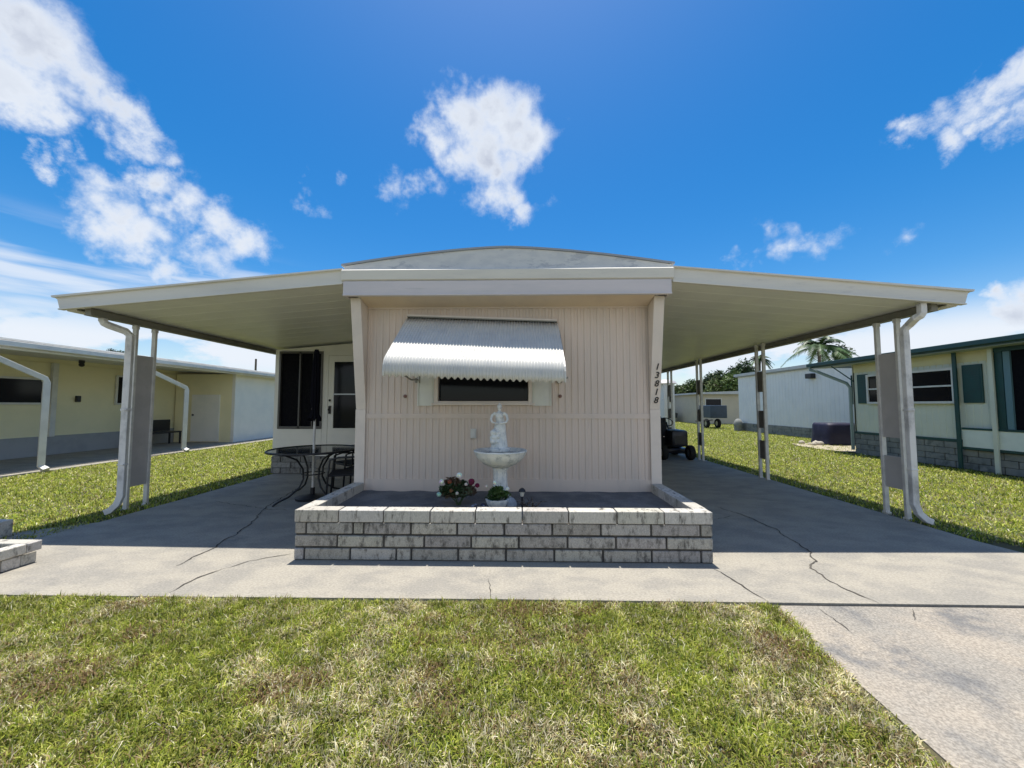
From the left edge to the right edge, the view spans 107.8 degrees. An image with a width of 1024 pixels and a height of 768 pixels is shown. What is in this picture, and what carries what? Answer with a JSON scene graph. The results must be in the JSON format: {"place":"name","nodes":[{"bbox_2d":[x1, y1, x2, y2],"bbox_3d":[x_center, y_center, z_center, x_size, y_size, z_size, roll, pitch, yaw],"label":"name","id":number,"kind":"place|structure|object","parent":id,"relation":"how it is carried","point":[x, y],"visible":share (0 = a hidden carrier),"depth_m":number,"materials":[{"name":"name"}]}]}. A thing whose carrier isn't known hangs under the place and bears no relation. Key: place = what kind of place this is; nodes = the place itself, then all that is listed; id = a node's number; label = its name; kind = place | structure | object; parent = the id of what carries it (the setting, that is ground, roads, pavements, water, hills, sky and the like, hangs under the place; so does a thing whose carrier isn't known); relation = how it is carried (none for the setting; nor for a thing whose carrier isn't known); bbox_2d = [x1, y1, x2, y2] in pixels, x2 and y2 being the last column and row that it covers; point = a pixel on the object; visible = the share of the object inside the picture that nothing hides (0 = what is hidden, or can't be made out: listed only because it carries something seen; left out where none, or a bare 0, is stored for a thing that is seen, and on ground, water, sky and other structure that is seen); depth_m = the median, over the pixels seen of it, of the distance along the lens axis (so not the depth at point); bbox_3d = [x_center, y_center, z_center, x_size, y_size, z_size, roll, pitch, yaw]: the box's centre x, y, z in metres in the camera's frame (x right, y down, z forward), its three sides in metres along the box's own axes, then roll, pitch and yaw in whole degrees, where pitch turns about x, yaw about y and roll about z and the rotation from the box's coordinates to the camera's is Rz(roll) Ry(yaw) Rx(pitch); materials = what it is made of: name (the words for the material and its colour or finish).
{"place":"outdoors","nodes":[
{"label":"outdoors","id":0,"kind":"place"},
{"bbox_2d":[106,348,123,352],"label":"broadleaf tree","id":1,"kind":"object","parent":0,"point":[109,349],"visible":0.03,"depth_m":61.77,"materials":[{"name":"green plant"}]},
{"bbox_2d":[0,437,272,478],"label":"patio","id":2,"kind":"structure","parent":0,"point":[19,466],"depth_m":9.64,"materials":[{"name":"concrete"}]},
{"bbox_2d":[152,419,181,442],"bbox_3d":[-11.979,1.651,12.687,0.500,0.850,1.200,0,-3,1],"label":"garden bench","id":3,"kind":"object","parent":2,"relation":"on","point":[162,426],"visible":0.45,"depth_m":12.98,"materials":[{"name":"black metal"}]},
{"bbox_2d":[173,374,274,441],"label":"storage shed","id":4,"kind":"structure","parent":2,"relation":"on","point":[229,408],"depth_m":13.81,"materials":[{"name":"yellow"}]},
{"bbox_2d":[190,395,220,441],"bbox_3d":[-11.272,1.247,13.686,1.038,1.712,0.110,0,-3,1],"label":"door","id":5,"kind":"structure","parent":4,"relation":"in","point":[205,409],"depth_m":13.70,"materials":[{"name":"white metal"}]},
{"bbox_2d":[0,439,273,539],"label":"grass","id":6,"kind":"structure","parent":0,"point":[254,451],"depth_m":6.38,"materials":[{"name":"green plant"}]},
{"bbox_2d":[0,453,1023,607],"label":"path","id":7,"kind":"structure","parent":0,"point":[776,543],"depth_m":3.17,"materials":[{"name":"concrete"}]},
{"bbox_2d":[0,519,41,572],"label":"corner planter","id":8,"kind":"object","parent":7,"relation":"on","point":[15,553],"visible":1,"depth_m":3.16,"materials":[{"name":"concrete"}]},
{"bbox_2d":[264,444,354,506],"bbox_3d":[-2.902,1.307,5.448,1.210,0.724,1.210,0,-3,1],"label":"patio table","id":9,"kind":"object","parent":7,"relation":"on","point":[309,450],"visible":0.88,"depth_m":5.32,"materials":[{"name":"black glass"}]},
{"bbox_2d":[295,349,327,501],"bbox_3d":[-2.902,0.574,5.490,0.450,2.180,0.450,0,-3,1],"label":"patio umbrella","id":10,"kind":"object","parent":7,"relation":"on","point":[312,495],"visible":0.96,"depth_m":5.47,"materials":[{"name":"black metal"}]},
{"bbox_2d":[325,452,354,494],"bbox_3d":[-2.255,1.173,5.260,0.614,0.965,0.545,1,-3,-19],"label":"patio chair","id":11,"kind":"object","parent":7,"relation":"on","point":[339,472],"visible":0.35,"depth_m":5.07,"materials":[{"name":"black metal"}]},
{"bbox_2d":[332,451,353,486],"bbox_3d":[-2.583,1.232,6.292,0.545,0.965,0.614,-2,-4,36],"label":"patio chair","id":12,"kind":"object","parent":7,"relation":"on","point":[349,462],"visible":0.16,"depth_m":6.10,"materials":[{"name":"black metal"}]},
{"bbox_2d":[342,452,354,487],"bbox_3d":[-2.171,1.200,5.734,0.614,0.965,0.545,0,-3,6],"label":"patio chair","id":13,"kind":"object","parent":7,"relation":"on","point":[351,467],"visible":0.08,"depth_m":5.51,"materials":[{"name":"black metal"}]},
{"bbox_2d":[294,483,712,562],"bbox_3d":[-0.082,1.353,3.814,3.648,0.434,1.176,0,-3,1],"label":"block planter","id":14,"kind":"object","parent":7,"relation":"on","point":[660,523],"visible":0.95,"depth_m":3.25,"materials":[{"name":"concrete"}]},
{"bbox_2d":[437,472,479,504],"bbox_3d":[-0.543,1.062,3.789,0.444,0.347,0.253,0,-3,1],"label":"flower bunch","id":15,"kind":"object","parent":14,"relation":"on","point":[453,487],"visible":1,"depth_m":3.77,"materials":[{"name":"green plant"}]},
{"bbox_2d":[471,503,488,509],"bbox_3d":[-0.307,1.207,3.675,0.233,0.041,0.204,0,-3,1],"label":"pebble pile","id":16,"kind":"object","parent":14,"relation":"on","point":[482,505],"visible":0.3,"depth_m":3.68,"materials":[{"name":"grey stone"}]},
{"bbox_2d":[485,481,510,506],"bbox_3d":[-0.138,1.081,3.628,0.275,0.286,0.245,0,-3,1],"label":"flower bowl","id":17,"kind":"object","parent":14,"relation":"on","point":[499,496],"visible":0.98,"depth_m":3.59,"materials":[{"name":"white stone"}]},
{"bbox_2d":[474,403,526,495],"bbox_3d":[-0.124,0.722,3.969,0.573,1.042,0.573,0,-3,1],"label":"fountain","id":18,"kind":"object","parent":14,"relation":"on","point":[499,456],"visible":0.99,"depth_m":3.89,"materials":[{"name":"white stone"}]},
{"bbox_2d":[506,497,516,506],"bbox_3d":[-0.013,1.169,3.620,0.124,0.142,0.118,0,-3,1],"label":"rock","id":19,"kind":"object","parent":14,"relation":"on","point":[511,502],"visible":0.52,"depth_m":3.58,"materials":[{"name":"grey stone"}]},
{"bbox_2d":[518,488,525,508],"bbox_3d":[0.100,1.136,3.680,0.072,0.222,0.071,0,-3,1],"label":"garden lantern","id":20,"kind":"object","parent":14,"relation":"on","point":[522,491],"visible":0.94,"depth_m":3.67,"materials":[{"name":"black metal"}]},
{"bbox_2d":[516,497,546,506],"bbox_3d":[0.181,1.166,3.673,0.327,0.121,0.126,0,-3,1],"label":"twig pile","id":21,"kind":"object","parent":14,"relation":"on","point":[529,502],"visible":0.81,"depth_m":3.67,"materials":[{"name":"brown wood"}]},
{"bbox_2d":[51,246,974,524],"bbox_3d":[0.004,0.361,10.417,10.500,3.237,13.464,0,-3,1],"label":"mobile home","id":22,"kind":"object","parent":7,"relation":"on","point":[433,360],"visible":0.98,"depth_m":4.49,"materials":[{"name":"beige metal"}]},
{"bbox_2d":[277,351,323,428],"bbox_3d":[-4.254,0.120,7.533,0.890,1.560,0.070,0,-3,1],"label":"window","id":23,"kind":"structure","parent":22,"relation":"in","point":[295,367],"depth_m":7.54,"materials":[{"name":"black glass"}]},
{"bbox_2d":[326,355,355,457],"bbox_3d":[-3.260,0.449,7.462,0.870,2.055,0.123,0,-3,1],"label":"door","id":24,"kind":"structure","parent":22,"relation":"in","point":[341,385],"depth_m":7.48,"materials":[{"name":"white glass"}]},
{"bbox_2d":[431,376,534,404],"bbox_3d":[-0.348,-0.107,4.535,1.240,0.729,0.125,0,-3,1],"label":"window","id":25,"kind":"structure","parent":22,"relation":"in","point":[457,391],"depth_m":4.57,"materials":[{"name":"black glass"}]},
{"bbox_2d":[661,418,666,445],"bbox_3d":[3.562,1.344,9.765,0.826,1.130,0.565,0,-3,1],"label":"barbecue grill","id":26,"kind":"object","parent":7,"relation":"on","point":[663,433],"visible":0.12,"depth_m":9.50,"materials":[{"name":"black metal"}]},
{"bbox_2d":[661,417,695,459],"bbox_3d":[4.114,1.403,9.848,1.000,1.023,1.545,0,-3,1],"label":"lawn tractor","id":27,"kind":"object","parent":7,"relation":"on","point":[676,441],"visible":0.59,"depth_m":9.16,"materials":[{"name":"paint"}]},
{"bbox_2d":[0,423,1023,767],"bbox_3d":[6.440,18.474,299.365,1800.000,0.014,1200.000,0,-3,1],"label":"ground","id":28,"kind":"structure","parent":0,"point":[834,479],"depth_m":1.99,"materials":[{"name":"green plant"}]},
{"bbox_2d":[0,337,274,471],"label":"yellow house","id":29,"kind":"structure","parent":28,"relation":"on","point":[57,399],"depth_m":10.40,"materials":[{"name":"yellow paint"}]},
{"bbox_2d":[0,376,41,404],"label":"window","id":30,"kind":"structure","parent":29,"relation":"in","point":[13,390],"depth_m":9.54,"materials":[{"name":"black glass"}]},
{"bbox_2d":[114,375,122,404],"bbox_3d":[-12.493,0.220,12.354,0.050,0.930,1.150,0,-3,1],"label":"window","id":31,"kind":"structure","parent":29,"relation":"in","point":[119,379],"depth_m":11.86,"materials":[{"name":"black glass"}]},
{"bbox_2d":[660,379,676,428],"bbox_3d":[7.106,1.057,17.269,1.000,2.560,1.100,0,-3,1],"label":"white annex","id":32,"kind":"object","parent":28,"relation":"on","point":[663,408],"visible":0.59,"depth_m":16.86,"materials":[{"name":"grey metal"}]},
{"bbox_2d":[674,384,683,393],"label":"broadleaf tree","id":33,"kind":"object","parent":28,"relation":"on","point":[675,391],"visible":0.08,"depth_m":58.32,"materials":[{"name":"green plant"}]},
{"bbox_2d":[676,378,703,393],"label":"broadleaf tree","id":34,"kind":"object","parent":28,"relation":"on","point":[688,387],"visible":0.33,"depth_m":47.10,"materials":[{"name":"green plant"}]},
{"bbox_2d":[675,391,738,423],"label":"cream house","id":35,"kind":"structure","parent":28,"relation":"on","point":[685,407],"depth_m":27.18,"materials":[{"name":"beige metal"}]},
{"bbox_2d":[705,398,721,404],"bbox_3d":[14.637,1.500,27.126,1.200,0.900,0.050,0,-3,1],"label":"window","id":36,"kind":"structure","parent":35,"relation":"in","point":[708,401],"depth_m":27.13,"materials":[{"name":"black glass"}]},
{"bbox_2d":[695,405,726,427],"bbox_3d":[11.588,1.960,22.468,1.858,1.350,1.626,0,-3,1],"label":"utility trailer","id":37,"kind":"object","parent":28,"relation":"on","point":[714,411],"visible":0.96,"depth_m":21.72,"materials":[{"name":"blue metal"}]},
{"bbox_2d":[702,370,726,391],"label":"broadleaf tree","id":38,"kind":"object","parent":28,"relation":"on","point":[706,379],"visible":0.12,"depth_m":45.30,"materials":[{"name":"green plant"}]},
{"bbox_2d":[703,368,742,391],"bbox_3d":[23.029,0.914,39.270,5.000,5.499,4.768,0,-3,1],"label":"broadleaf tree","id":39,"kind":"object","parent":28,"relation":"on","point":[723,383],"visible":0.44,"depth_m":39.37,"materials":[{"name":"green plant"}]},
{"bbox_2d":[734,419,742,430],"bbox_3d":[12.031,2.161,19.855,0.400,0.650,0.500,0,-3,1],"label":"urn","id":40,"kind":"object","parent":28,"relation":"on","point":[738,424],"visible":0.98,"depth_m":19.70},
{"bbox_2d":[726,357,754,377],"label":"broadleaf tree","id":41,"kind":"object","parent":28,"relation":"on","point":[744,368],"visible":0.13,"depth_m":50.55,"materials":[{"name":"green plant"}]},
{"bbox_2d":[745,355,772,370],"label":"palm tree","id":42,"kind":"object","parent":28,"relation":"on","point":[759,360],"visible":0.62,"depth_m":43.47,"materials":[{"name":"green plant"}]},
{"bbox_2d":[733,364,854,437],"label":"white building","id":43,"kind":"structure","parent":28,"relation":"on","point":[801,399],"depth_m":16.07,"materials":[{"name":"metal"}]},
{"bbox_2d":[782,336,859,365],"bbox_3d":[27.664,-0.496,33.170,5.572,7.597,5.820,0,-3,1],"label":"palm tree","id":44,"kind":"object","parent":28,"relation":"on","point":[822,345],"visible":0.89,"depth_m":33.23,"materials":[{"name":"green plant"}]},
{"bbox_2d":[830,344,855,359],"bbox_3d":[31.466,-0.209,35.539,2.013,7.282,1.757,0,-3,1],"label":"broadleaf tree","id":45,"kind":"object","parent":28,"relation":"on","point":[837,355],"visible":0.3,"depth_m":35.36,"materials":[{"name":"green plant"}]},
{"bbox_2d":[675,421,1023,546],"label":"grass","id":46,"kind":"structure","parent":28,"relation":"on","point":[850,483],"depth_m":6.77,"materials":[{"name":"green plant"}]},
{"bbox_2d":[795,442,855,451],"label":"dirt","id":47,"kind":"structure","parent":46,"relation":"on","point":[830,446],"depth_m":11.87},
{"bbox_2d":[811,422,855,444],"bbox_3d":[11.262,1.721,12.934,1.256,0.740,0.935,0,-3,1],"label":"covered box","id":48,"kind":"object","parent":47,"relation":"on","point":[834,433],"visible":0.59,"depth_m":12.56,"materials":[{"name":"blue fabric"}]},
{"bbox_2d":[806,333,1023,476],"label":"mint house","id":49,"kind":"structure","parent":28,"relation":"on","point":[968,397],"depth_m":7.97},
{"bbox_2d":[865,367,953,403],"bbox_3d":[9.587,0.088,9.081,0.050,0.780,2.050,0,-3,1],"label":"window","id":50,"kind":"structure","parent":49,"relation":"in","point":[931,386],"depth_m":8.56,"materials":[{"name":"black glass"}]},
{"bbox_2d":[0,0,1023,385],"label":"sky","id":51,"kind":"structure","parent":0,"point":[143,143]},
{"bbox_2d":[771,606,1023,767],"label":"driveway","id":52,"kind":"structure","parent":0,"point":[947,683],"depth_m":1.94,"materials":[{"name":"concrete"}]},
{"bbox_2d":[774,605,992,607],"bbox_3d":[3.297,1.554,2.515,3.120,0.084,0.040,0,-3,1],"label":"joint","id":53,"kind":"object","parent":52,"relation":"on","point":[883,606],"visible":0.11,"depth_m":2.54,"materials":[{"name":"grey concrete"}]}
]}

